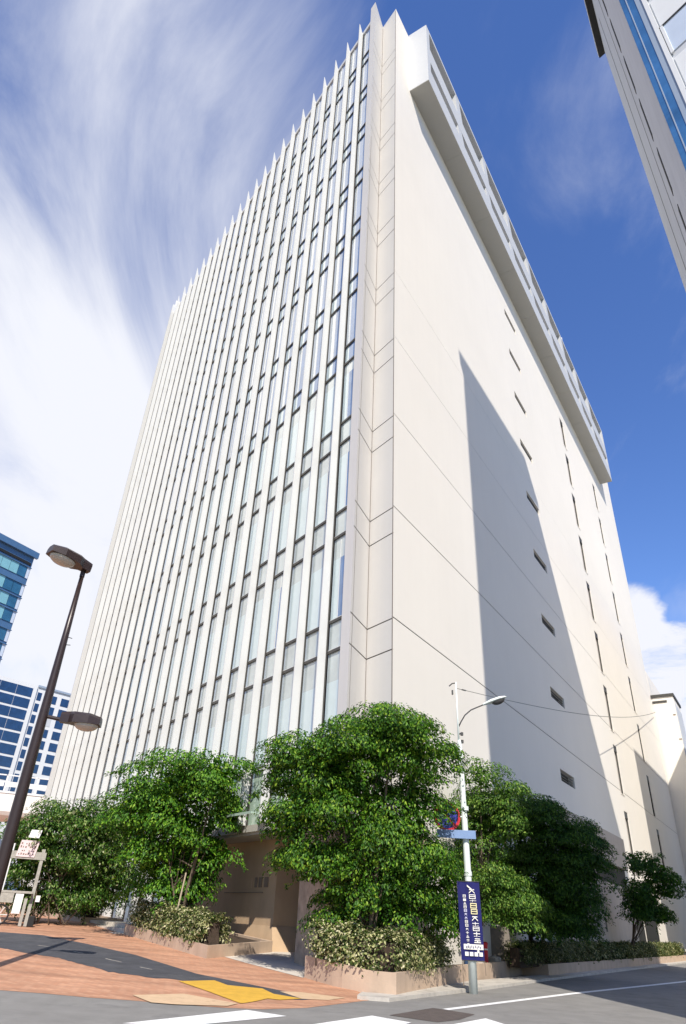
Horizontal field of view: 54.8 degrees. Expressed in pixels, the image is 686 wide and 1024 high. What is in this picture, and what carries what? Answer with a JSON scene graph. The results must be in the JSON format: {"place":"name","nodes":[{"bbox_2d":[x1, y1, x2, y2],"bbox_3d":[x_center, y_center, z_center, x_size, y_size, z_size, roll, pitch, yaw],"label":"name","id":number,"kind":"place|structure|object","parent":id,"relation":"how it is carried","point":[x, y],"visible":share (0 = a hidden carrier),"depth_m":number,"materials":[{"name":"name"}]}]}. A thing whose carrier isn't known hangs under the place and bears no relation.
{"place":"outdoors","nodes":[
{"label":"outdoors","id":0,"kind":"place"},
{"bbox_2d":[0,902,367,1008],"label":"brick pavement","id":1,"kind":"structure","parent":0,"point":[25,972],"depth_m":17.03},
{"bbox_2d":[0,830,46,926],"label":"signboard","id":2,"kind":"object","parent":1,"relation":"on","point":[25,850],"visible":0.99,"depth_m":26.94,"materials":[{"name":"white metal"}]},
{"bbox_2d":[0,544,102,894],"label":"street lamp","id":3,"kind":"object","parent":1,"relation":"on","point":[65,557],"visible":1,"depth_m":17.98,"materials":[{"name":"brown metal"}]},
{"bbox_2d":[0,906,123,921],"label":"planter","id":4,"kind":"object","parent":1,"relation":"on","point":[88,919],"visible":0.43,"depth_m":31.60,"materials":[{"name":"stone"}]},
{"bbox_2d":[0,791,146,924],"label":"broadleaf trees","id":5,"kind":"object","parent":1,"relation":"on","point":[80,854],"visible":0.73,"depth_m":29.01,"materials":[{"name":"green plant"}]},
{"bbox_2d":[89,920,135,933],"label":"entrance steps","id":6,"kind":"structure","parent":1,"relation":"on","point":[117,927],"depth_m":28.47,"materials":[{"name":"concrete"}]},
{"bbox_2d":[0,932,308,999],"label":"asphalt strip","id":7,"kind":"object","parent":1,"relation":"on","point":[97,956],"visible":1,"depth_m":19.20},
{"bbox_2d":[134,994,236,1005],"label":"beige paving","id":8,"kind":"structure","parent":1,"relation":"on","point":[184,999],"depth_m":13.96,"materials":[{"name":"tile"}]},
{"bbox_2d":[124,924,272,958],"bbox_3d":[-5.070,16.123,24.820,3.750,0.838,7.550,23,-37,-29],"label":"entrance planter","id":9,"kind":"object","parent":1,"relation":"on","point":[239,944],"visible":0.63,"depth_m":23.35,"materials":[{"name":"stone"},{"name":"soil"}]},
{"bbox_2d":[83,746,262,913],"bbox_3d":[-7.379,12.905,26.294,5.752,6.785,6.848,23,-37,-30],"label":"broadleaf tree","id":10,"kind":"object","parent":9,"relation":"in","point":[158,805],"visible":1,"depth_m":26.05,"materials":[{"name":"green plant"}]},
{"bbox_2d":[127,897,233,946],"bbox_3d":[-6.191,15.164,24.617,1.673,1.600,7.015,23,-37,-29],"label":"hedge","id":11,"kind":"object","parent":9,"relation":"in","point":[199,925],"visible":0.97,"depth_m":23.37,"materials":[{"name":"green plant"}]},
{"bbox_2d":[180,980,300,1002],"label":"tactile paving","id":12,"kind":"structure","parent":1,"relation":"on","point":[240,994],"depth_m":15.51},
{"bbox_2d":[280,991,342,999],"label":"beige paving","id":13,"kind":"structure","parent":1,"relation":"on","point":[302,995],"depth_m":15.81,"materials":[{"name":"tile"}]},
{"bbox_2d":[227,952,304,976],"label":"driveway","id":14,"kind":"structure","parent":0,"point":[283,962],"depth_m":21.67,"materials":[{"name":"concrete"}]},
{"bbox_2d":[0,963,685,1023],"bbox_3d":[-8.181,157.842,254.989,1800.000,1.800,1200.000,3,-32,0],"label":"ground","id":15,"kind":"structure","parent":0,"point":[661,1004],"depth_m":15.01,"materials":[{"name":"asphalt"}]},
{"bbox_2d":[0,533,39,661],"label":"glass tower","id":16,"kind":"structure","parent":15,"relation":"on","point":[16,559],"depth_m":131.07,"materials":[{"name":"blue glass"}]},
{"bbox_2d":[0,774,48,821],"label":"skywalk","id":17,"kind":"object","parent":15,"relation":"on","point":[6,799],"visible":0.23,"depth_m":59.12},
{"bbox_2d":[0,675,70,892],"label":"office block","id":18,"kind":"structure","parent":15,"relation":"on","point":[20,703],"depth_m":172.28,"materials":[{"name":"white concrete"}]},
{"bbox_2d":[128,1010,282,1023],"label":"crossing stripe","id":19,"kind":"object","parent":15,"relation":"on","point":[225,1017],"visible":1,"depth_m":11.95,"materials":[{"name":"paint"}]},
{"bbox_2d":[22,2,685,966],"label":"office building","id":20,"kind":"structure","parent":15,"relation":"on","point":[370,464],"depth_m":43.43,"materials":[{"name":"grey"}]},
{"bbox_2d":[159,641,177,727],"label":"window","id":21,"kind":"structure","parent":20,"relation":"in","point":[173,658],"depth_m":39.23,"materials":[{"name":"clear glass"}]},
{"bbox_2d":[171,633,189,722],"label":"window","id":22,"kind":"structure","parent":20,"relation":"in","point":[187,638],"depth_m":38.04,"materials":[{"name":"clear glass"}]},
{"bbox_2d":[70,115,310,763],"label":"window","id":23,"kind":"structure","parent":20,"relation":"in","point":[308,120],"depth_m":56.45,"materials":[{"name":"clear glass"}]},
{"bbox_2d":[184,625,202,716],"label":"window","id":24,"kind":"structure","parent":20,"relation":"in","point":[189,693],"depth_m":36.85,"materials":[{"name":"clear glass"}]},
{"bbox_2d":[186,556,203,634],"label":"window","id":25,"kind":"structure","parent":20,"relation":"in","point":[201,559],"depth_m":40.77,"materials":[{"name":"clear glass"}]},
{"bbox_2d":[197,616,216,711],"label":"window","id":26,"kind":"structure","parent":20,"relation":"in","point":[209,651],"depth_m":35.64,"materials":[{"name":"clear glass"}]},
{"bbox_2d":[199,546,215,626],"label":"window","id":27,"kind":"structure","parent":20,"relation":"in","point":[204,604],"depth_m":39.60,"materials":[{"name":"clear glass"}]},
{"bbox_2d":[198,703,217,810],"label":"lower window","id":28,"kind":"structure","parent":20,"relation":"in","point":[214,707],"depth_m":32.53,"materials":[{"name":"clear glass"}]},
{"bbox_2d":[212,476,227,547],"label":"window","id":29,"kind":"structure","parent":20,"relation":"in","point":[225,480],"depth_m":42.32,"materials":[{"name":"clear glass"}]},
{"bbox_2d":[212,535,229,617],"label":"window","id":30,"kind":"structure","parent":20,"relation":"in","point":[217,596],"depth_m":38.38,"materials":[{"name":"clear glass"}]},
{"bbox_2d":[212,607,231,704],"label":"window","id":31,"kind":"structure","parent":20,"relation":"in","point":[228,612],"depth_m":34.47,"materials":[{"name":"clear glass"}]},
{"bbox_2d":[212,696,234,828],"bbox_3d":[-5.309,11.212,30.131,0.130,5.900,1.560,23,-37,-29],"label":"lower window","id":32,"kind":"structure","parent":20,"relation":"in","point":[229,712],"depth_m":31.22,"materials":[{"name":"clear glass"}]},
{"bbox_2d":[225,464,240,537],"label":"window","id":33,"kind":"structure","parent":20,"relation":"in","point":[229,519],"depth_m":41.13,"materials":[{"name":"clear glass"}]},
{"bbox_2d":[226,524,243,609],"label":"window","id":34,"kind":"structure","parent":20,"relation":"in","point":[240,530],"depth_m":37.18,"materials":[{"name":"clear glass"}]},
{"bbox_2d":[228,596,247,697],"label":"window","id":35,"kind":"structure","parent":20,"relation":"in","point":[234,670],"depth_m":33.26,"materials":[{"name":"clear glass"}]},
{"bbox_2d":[232,688,252,826],"bbox_3d":[-4.314,10.539,28.957,0.130,5.900,1.560,23,-37,-29],"label":"lower window","id":36,"kind":"structure","parent":20,"relation":"in","point":[248,693],"depth_m":29.84,"materials":[{"name":"clear glass"}]},
{"bbox_2d":[236,403,249,467],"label":"window","id":37,"kind":"structure","parent":20,"relation":"in","point":[240,450],"depth_m":43.83,"materials":[{"name":"clear glass"}]},
{"bbox_2d":[238,452,253,526],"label":"window","id":38,"kind":"structure","parent":20,"relation":"in","point":[243,508],"depth_m":39.92,"materials":[{"name":"clear glass"}]},
{"bbox_2d":[241,512,258,599],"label":"window","id":39,"kind":"structure","parent":20,"relation":"in","point":[255,518],"depth_m":36.00,"materials":[{"name":"clear glass"}]},
{"bbox_2d":[244,586,264,690],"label":"window","id":40,"kind":"structure","parent":20,"relation":"in","point":[260,592],"depth_m":32.07,"materials":[{"name":"clear glass"}]},
{"bbox_2d":[249,389,262,455],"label":"window","id":41,"kind":"structure","parent":20,"relation":"in","point":[253,439],"depth_m":42.65,"materials":[{"name":"clear glass"}]},
{"bbox_2d":[252,439,267,515],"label":"window","id":42,"kind":"structure","parent":20,"relation":"in","point":[264,447],"depth_m":38.72,"materials":[{"name":"clear glass"}]},
{"bbox_2d":[248,679,272,824],"bbox_3d":[-3.319,9.865,27.783,0.130,5.900,1.560,23,-37,-29],"label":"lower window","id":43,"kind":"structure","parent":20,"relation":"in","point":[267,686],"depth_m":28.26,"materials":[{"name":"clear glass"}]},
{"bbox_2d":[258,334,270,392],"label":"window","id":44,"kind":"structure","parent":20,"relation":"in","point":[262,377],"depth_m":45.39,"materials":[{"name":"clear glass"}]},
{"bbox_2d":[257,499,274,589],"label":"window","id":45,"kind":"structure","parent":20,"relation":"in","point":[269,518],"depth_m":34.79,"materials":[{"name":"clear glass"}]},
{"bbox_2d":[262,374,276,442],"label":"window","id":46,"kind":"structure","parent":20,"relation":"in","point":[272,387],"depth_m":41.46,"materials":[{"name":"clear glass"}]},
{"bbox_2d":[263,574,282,682],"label":"window","id":47,"kind":"structure","parent":20,"relation":"in","point":[274,618],"depth_m":30.87,"materials":[{"name":"clear glass"}]},
{"bbox_2d":[267,424,283,503],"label":"window","id":48,"kind":"structure","parent":20,"relation":"in","point":[272,492],"depth_m":37.53,"materials":[{"name":"clear glass"}]},
{"bbox_2d":[271,319,283,378],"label":"window","id":49,"kind":"structure","parent":20,"relation":"in","point":[280,328],"depth_m":44.21,"materials":[{"name":"clear glass"}]},
{"bbox_2d":[270,670,293,820],"bbox_3d":[-2.324,9.192,26.608,0.130,5.900,1.560,23,-37,-29],"label":"lower window","id":50,"kind":"structure","parent":20,"relation":"in","point":[287,681],"depth_m":27.65,"materials":[{"name":"clear glass"}]},
{"bbox_2d":[274,485,291,578],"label":"window","id":51,"kind":"structure","parent":20,"relation":"in","point":[280,561],"depth_m":33.60,"materials":[{"name":"clear glass"}]},
{"bbox_2d":[277,360,290,428],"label":"window","id":52,"kind":"structure","parent":20,"relation":"in","point":[287,367],"depth_m":40.28,"materials":[{"name":"clear glass"}]},
{"bbox_2d":[278,268,290,323],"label":"window","id":53,"kind":"structure","parent":20,"relation":"in","point":[286,283],"depth_m":46.93,"materials":[{"name":"clear glass"}]},
{"bbox_2d":[285,303,297,364],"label":"window","id":54,"kind":"structure","parent":20,"relation":"in","point":[294,310],"depth_m":42.99,"materials":[{"name":"clear glass"}]},
{"bbox_2d":[284,409,299,490],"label":"window","id":55,"kind":"structure","parent":20,"relation":"in","point":[295,418],"depth_m":36.35,"materials":[{"name":"clear glass"}]},
{"bbox_2d":[282,562,302,674],"bbox_3d":[-2.053,4.526,29.513,0.080,5.195,1.560,23,-37,-29],"label":"window","id":56,"kind":"structure","parent":20,"relation":"in","point":[289,659],"depth_m":29.67,"materials":[{"name":"clear glass"}]},
{"bbox_2d":[291,252,303,308],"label":"window","id":57,"kind":"structure","parent":20,"relation":"in","point":[300,260],"depth_m":45.73,"materials":[{"name":"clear glass"}]},
{"bbox_2d":[292,343,306,414],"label":"window","id":58,"kind":"structure","parent":20,"relation":"in","point":[302,352],"depth_m":39.09,"materials":[{"name":"clear glass"}]},
{"bbox_2d":[293,470,310,566],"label":"window","id":59,"kind":"structure","parent":20,"relation":"in","point":[305,480],"depth_m":32.42,"materials":[{"name":"clear glass"}]},
{"bbox_2d":[298,208,308,257],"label":"window","id":60,"kind":"structure","parent":20,"relation":"in","point":[305,216],"depth_m":48.48,"materials":[{"name":"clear glass"}]},
{"bbox_2d":[299,287,311,349],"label":"window","id":61,"kind":"structure","parent":20,"relation":"in","point":[305,323],"depth_m":41.80,"materials":[{"name":"clear glass"}]},
{"bbox_2d":[298,660,316,815],"bbox_3d":[-1.329,8.518,25.434,0.130,5.900,1.560,23,-37,-29],"label":"lower window","id":62,"kind":"structure","parent":20,"relation":"in","point":[309,677],"depth_m":26.43,"materials":[{"name":"clear glass"}]},
{"bbox_2d":[301,393,316,476],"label":"window","id":63,"kind":"structure","parent":20,"relation":"in","point":[309,435],"depth_m":35.15,"materials":[{"name":"clear glass"}]},
{"bbox_2d":[305,235,317,292],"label":"window","id":64,"kind":"structure","parent":20,"relation":"in","point":[314,243],"depth_m":44.56,"materials":[{"name":"clear glass"}]},
{"bbox_2d":[304,548,323,664],"bbox_3d":[-1.058,3.853,28.339,0.080,5.195,1.560,23,-37,-29],"label":"window","id":65,"kind":"structure","parent":20,"relation":"in","point":[312,633],"depth_m":28.47,"materials":[{"name":"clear glass"}]},
{"bbox_2d":[308,326,322,399],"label":"window","id":66,"kind":"structure","parent":20,"relation":"in","point":[318,336],"depth_m":37.87,"materials":[{"name":"clear glass"}]},
{"bbox_2d":[311,191,321,241],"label":"window","id":67,"kind":"structure","parent":20,"relation":"in","point":[318,200],"depth_m":47.28,"materials":[{"name":"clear glass"}]},
{"bbox_2d":[314,268,327,333],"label":"window","id":68,"kind":"structure","parent":20,"relation":"in","point":[323,278],"depth_m":40.62,"materials":[{"name":"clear glass"}]},
{"bbox_2d":[312,454,330,554],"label":"window","id":69,"kind":"structure","parent":20,"relation":"in","point":[324,469],"depth_m":31.21,"materials":[{"name":"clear glass"}]},
{"bbox_2d":[320,218,331,275],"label":"window","id":70,"kind":"structure","parent":20,"relation":"in","point":[327,232],"depth_m":43.35,"materials":[{"name":"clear glass"}]},
{"bbox_2d":[319,376,335,462],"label":"window","id":71,"kind":"structure","parent":20,"relation":"in","point":[330,386],"depth_m":33.95,"materials":[{"name":"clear glass"}]},
{"bbox_2d":[325,173,335,224],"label":"window","id":72,"kind":"structure","parent":20,"relation":"in","point":[330,200],"depth_m":46.09,"materials":[{"name":"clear glass"}]},
{"bbox_2d":[323,650,339,807],"bbox_3d":[-0.485,7.947,24.438,0.130,5.900,0.930,23,-37,-29],"label":"lower window","id":73,"kind":"structure","parent":20,"relation":"in","point":[334,658],"depth_m":25.33,"materials":[{"name":"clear glass"}]},
{"bbox_2d":[326,309,339,383],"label":"window","id":74,"kind":"structure","parent":20,"relation":"in","point":[335,319],"depth_m":36.69,"materials":[{"name":"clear glass"}]},
{"bbox_2d":[329,132,339,179],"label":"window","id":75,"kind":"structure","parent":20,"relation":"in","point":[334,156],"depth_m":48.81,"materials":[{"name":"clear glass"}]},
{"bbox_2d":[327,534,345,654],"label":"window","id":76,"kind":"structure","parent":20,"relation":"in","point":[339,552],"depth_m":27.30,"materials":[{"name":"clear glass"}]},
{"bbox_2d":[331,250,343,316],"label":"window","id":77,"kind":"structure","parent":20,"relation":"in","point":[338,274],"depth_m":39.43,"materials":[{"name":"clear glass"}]},
{"bbox_2d":[335,198,347,258],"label":"window","id":78,"kind":"structure","parent":20,"relation":"in","point":[340,246],"depth_m":42.15,"materials":[{"name":"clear glass"}]},
{"bbox_2d":[334,439,349,540],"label":"window","id":79,"kind":"structure","parent":20,"relation":"in","point":[341,514],"depth_m":30.03,"materials":[{"name":"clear glass"}]},
{"bbox_2d":[339,153,350,207],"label":"window","id":80,"kind":"structure","parent":20,"relation":"in","point":[346,164],"depth_m":44.90,"materials":[{"name":"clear glass"}]},
{"bbox_2d":[339,359,353,445],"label":"window","id":81,"kind":"structure","parent":20,"relation":"in","point":[349,368],"depth_m":32.78,"materials":[{"name":"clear glass"}]},
{"bbox_2d":[343,114,352,161],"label":"window","id":82,"kind":"structure","parent":20,"relation":"in","point":[349,125],"depth_m":47.64,"materials":[{"name":"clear glass"}]},
{"bbox_2d":[344,291,356,365],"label":"window","id":83,"kind":"structure","parent":20,"relation":"in","point":[351,326],"depth_m":35.51,"materials":[{"name":"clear glass"}]},
{"bbox_2d":[346,78,355,121],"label":"window","id":84,"kind":"structure","parent":20,"relation":"in","point":[351,92],"depth_m":50.36,"materials":[{"name":"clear glass"}]},
{"bbox_2d":[348,232,359,297],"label":"window","id":85,"kind":"structure","parent":20,"relation":"in","point":[356,241],"depth_m":38.24,"materials":[{"name":"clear glass"}]},
{"bbox_2d":[352,180,362,239],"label":"window","id":86,"kind":"structure","parent":20,"relation":"in","point":[356,225],"depth_m":40.98,"materials":[{"name":"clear glass"}]},
{"bbox_2d":[355,135,364,187],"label":"window","id":87,"kind":"structure","parent":20,"relation":"in","point":[360,153],"depth_m":43.71,"materials":[{"name":"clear glass"}]},
{"bbox_2d":[357,95,366,142],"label":"window","id":88,"kind":"structure","parent":20,"relation":"in","point":[362,118],"depth_m":46.47,"materials":[{"name":"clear glass"}]},
{"bbox_2d":[318,1016,410,1023],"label":"crossing stripe","id":89,"kind":"object","parent":15,"relation":"on","point":[371,1020],"visible":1,"depth_m":12.56,"materials":[{"name":"paint"}]},
{"bbox_2d":[304,955,522,994],"bbox_3d":[3.250,16.116,23.381,3.218,0.832,15.661,-12,-35,23],"label":"corner planter","id":90,"kind":"object","parent":15,"relation":"on","point":[350,977],"visible":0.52,"depth_m":18.12,"materials":[{"name":"concrete"}]},
{"bbox_2d":[249,700,495,951],"bbox_3d":[0.915,9.642,20.187,7.922,7.456,5.916,3,-32,0],"label":"broadleaf tree","id":91,"kind":"object","parent":90,"relation":"in","point":[396,866],"visible":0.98,"depth_m":19.95,"materials":[{"name":"green plant"}]},
{"bbox_2d":[302,915,460,977],"bbox_3d":[1.566,12.988,19.776,3.159,1.456,5.884,-18,-37,30],"label":"hedge","id":92,"kind":"object","parent":90,"relation":"in","point":[397,951],"visible":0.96,"depth_m":18.18,"materials":[{"name":"green plant"}]},
{"bbox_2d":[490,926,510,960],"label":"stone slab","id":93,"kind":"structure","parent":90,"relation":"in","point":[498,937],"depth_m":26.80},
{"bbox_2d":[449,756,571,962],"bbox_3d":[6.283,13.257,25.142,3.897,7.137,5.378,-16,-37,28],"label":"broadleaf tree","id":94,"kind":"object","parent":90,"relation":"in","point":[504,900],"visible":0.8,"depth_m":25.00,"materials":[{"name":"green plant"}]},
{"bbox_2d":[392,1008,473,1021],"bbox_3d":[2.007,10.614,13.985,1.274,0.001,2.357,-15,-36,27],"label":"manhole cover","id":95,"kind":"object","parent":15,"relation":"on","point":[435,1015],"visible":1,"depth_m":13.89,"materials":[{"name":"grey metal"}]},
{"bbox_2d":[449,682,505,993],"bbox_3d":[4.542,9.861,21.114,1.971,9.000,0.340,-4,-32,11],"label":"light pole","id":96,"kind":"object","parent":15,"relation":"on","point":[472,966],"visible":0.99,"depth_m":21.11,"materials":[{"name":"grey metal"}]},
{"bbox_2d":[434,802,461,829],"bbox_3d":[3.395,9.739,21.165,1.010,0.860,0.098,7,-32,-6],"label":"round sign","id":97,"kind":"object","parent":96,"relation":"attached to","point":[456,823],"visible":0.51,"depth_m":21.09,"materials":[{"name":"metal"}]},
{"bbox_2d":[437,829,475,838],"bbox_3d":[3.559,10.167,20.892,1.220,0.240,0.210,3,-32,0],"label":"plate sign","id":98,"kind":"object","parent":96,"relation":"attached to","point":[460,834],"visible":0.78,"depth_m":20.82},
{"bbox_2d":[457,881,485,985],"bbox_3d":[3.781,12.364,19.498,0.722,2.622,0.051,-2,-32,8],"label":"banner","id":99,"kind":"object","parent":96,"relation":"attached to","point":[471,930],"visible":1,"depth_m":19.63,"materials":[{"name":"blue fabric"}]},
{"bbox_2d":[357,961,685,1001],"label":"pavement kerb","id":100,"kind":"structure","parent":15,"relation":"on","point":[459,987],"depth_m":21.33,"materials":[{"name":"concrete"}]},
{"bbox_2d":[445,981,685,1009],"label":"lane line","id":101,"kind":"object","parent":15,"relation":"on","point":[555,996],"visible":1,"depth_m":19.21,"materials":[{"name":"paint"}]},
{"bbox_2d":[522,954,685,975],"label":"side planter","id":102,"kind":"object","parent":15,"relation":"on","point":[557,968],"visible":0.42,"depth_m":32.33,"materials":[{"name":"concrete"}]},
{"bbox_2d":[500,938,589,968],"bbox_3d":[9.194,19.598,29.493,1.446,1.155,10.096,-16,-36,28],"label":"hedge","id":103,"kind":"object","parent":102,"relation":"in","point":[524,954],"visible":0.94,"depth_m":27.81,"materials":[{"name":"green plant"}]},
{"bbox_2d":[490,794,631,948],"bbox_3d":[9.197,15.571,28.073,5.084,6.556,6.742,-15,-36,26],"label":"broadleaf tree","id":104,"kind":"object","parent":102,"relation":"in","point":[561,864],"visible":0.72,"depth_m":27.51,"materials":[{"name":"green plant"}]},
{"bbox_2d":[576,939,685,963],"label":"hedge","id":105,"kind":"object","parent":102,"relation":"in","point":[598,951],"visible":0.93,"depth_m":39.68,"materials":[{"name":"green plant"}]},
{"bbox_2d":[615,850,685,947],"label":"broadleaf tree","id":106,"kind":"object","parent":102,"relation":"in","point":[644,907],"visible":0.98,"depth_m":39.56,"materials":[{"name":"green plant"}]},
{"bbox_2d":[0,0,685,730],"label":"sky","id":107,"kind":"structure","parent":0,"point":[133,133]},
{"bbox_2d":[584,0,685,290],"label":"tower block","id":108,"kind":"structure","parent":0,"point":[641,44],"depth_m":24.30,"materials":[{"name":"grey concrete"}]},
{"bbox_2d":[602,0,685,230],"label":"street window","id":109,"kind":"structure","parent":108,"relation":"in","point":[602,0],"depth_m":27.64,"materials":[{"name":"blue"}]},
{"bbox_2d":[650,0,685,53],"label":"window","id":110,"kind":"structure","parent":108,"relation":"in","point":[671,13],"depth_m":22.14,"materials":[{"name":"white glass"}]},
{"bbox_2d":[645,671,685,872],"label":"annex building","id":111,"kind":"structure","parent":0,"point":[670,727],"depth_m":82.22,"materials":[{"name":"grey"}]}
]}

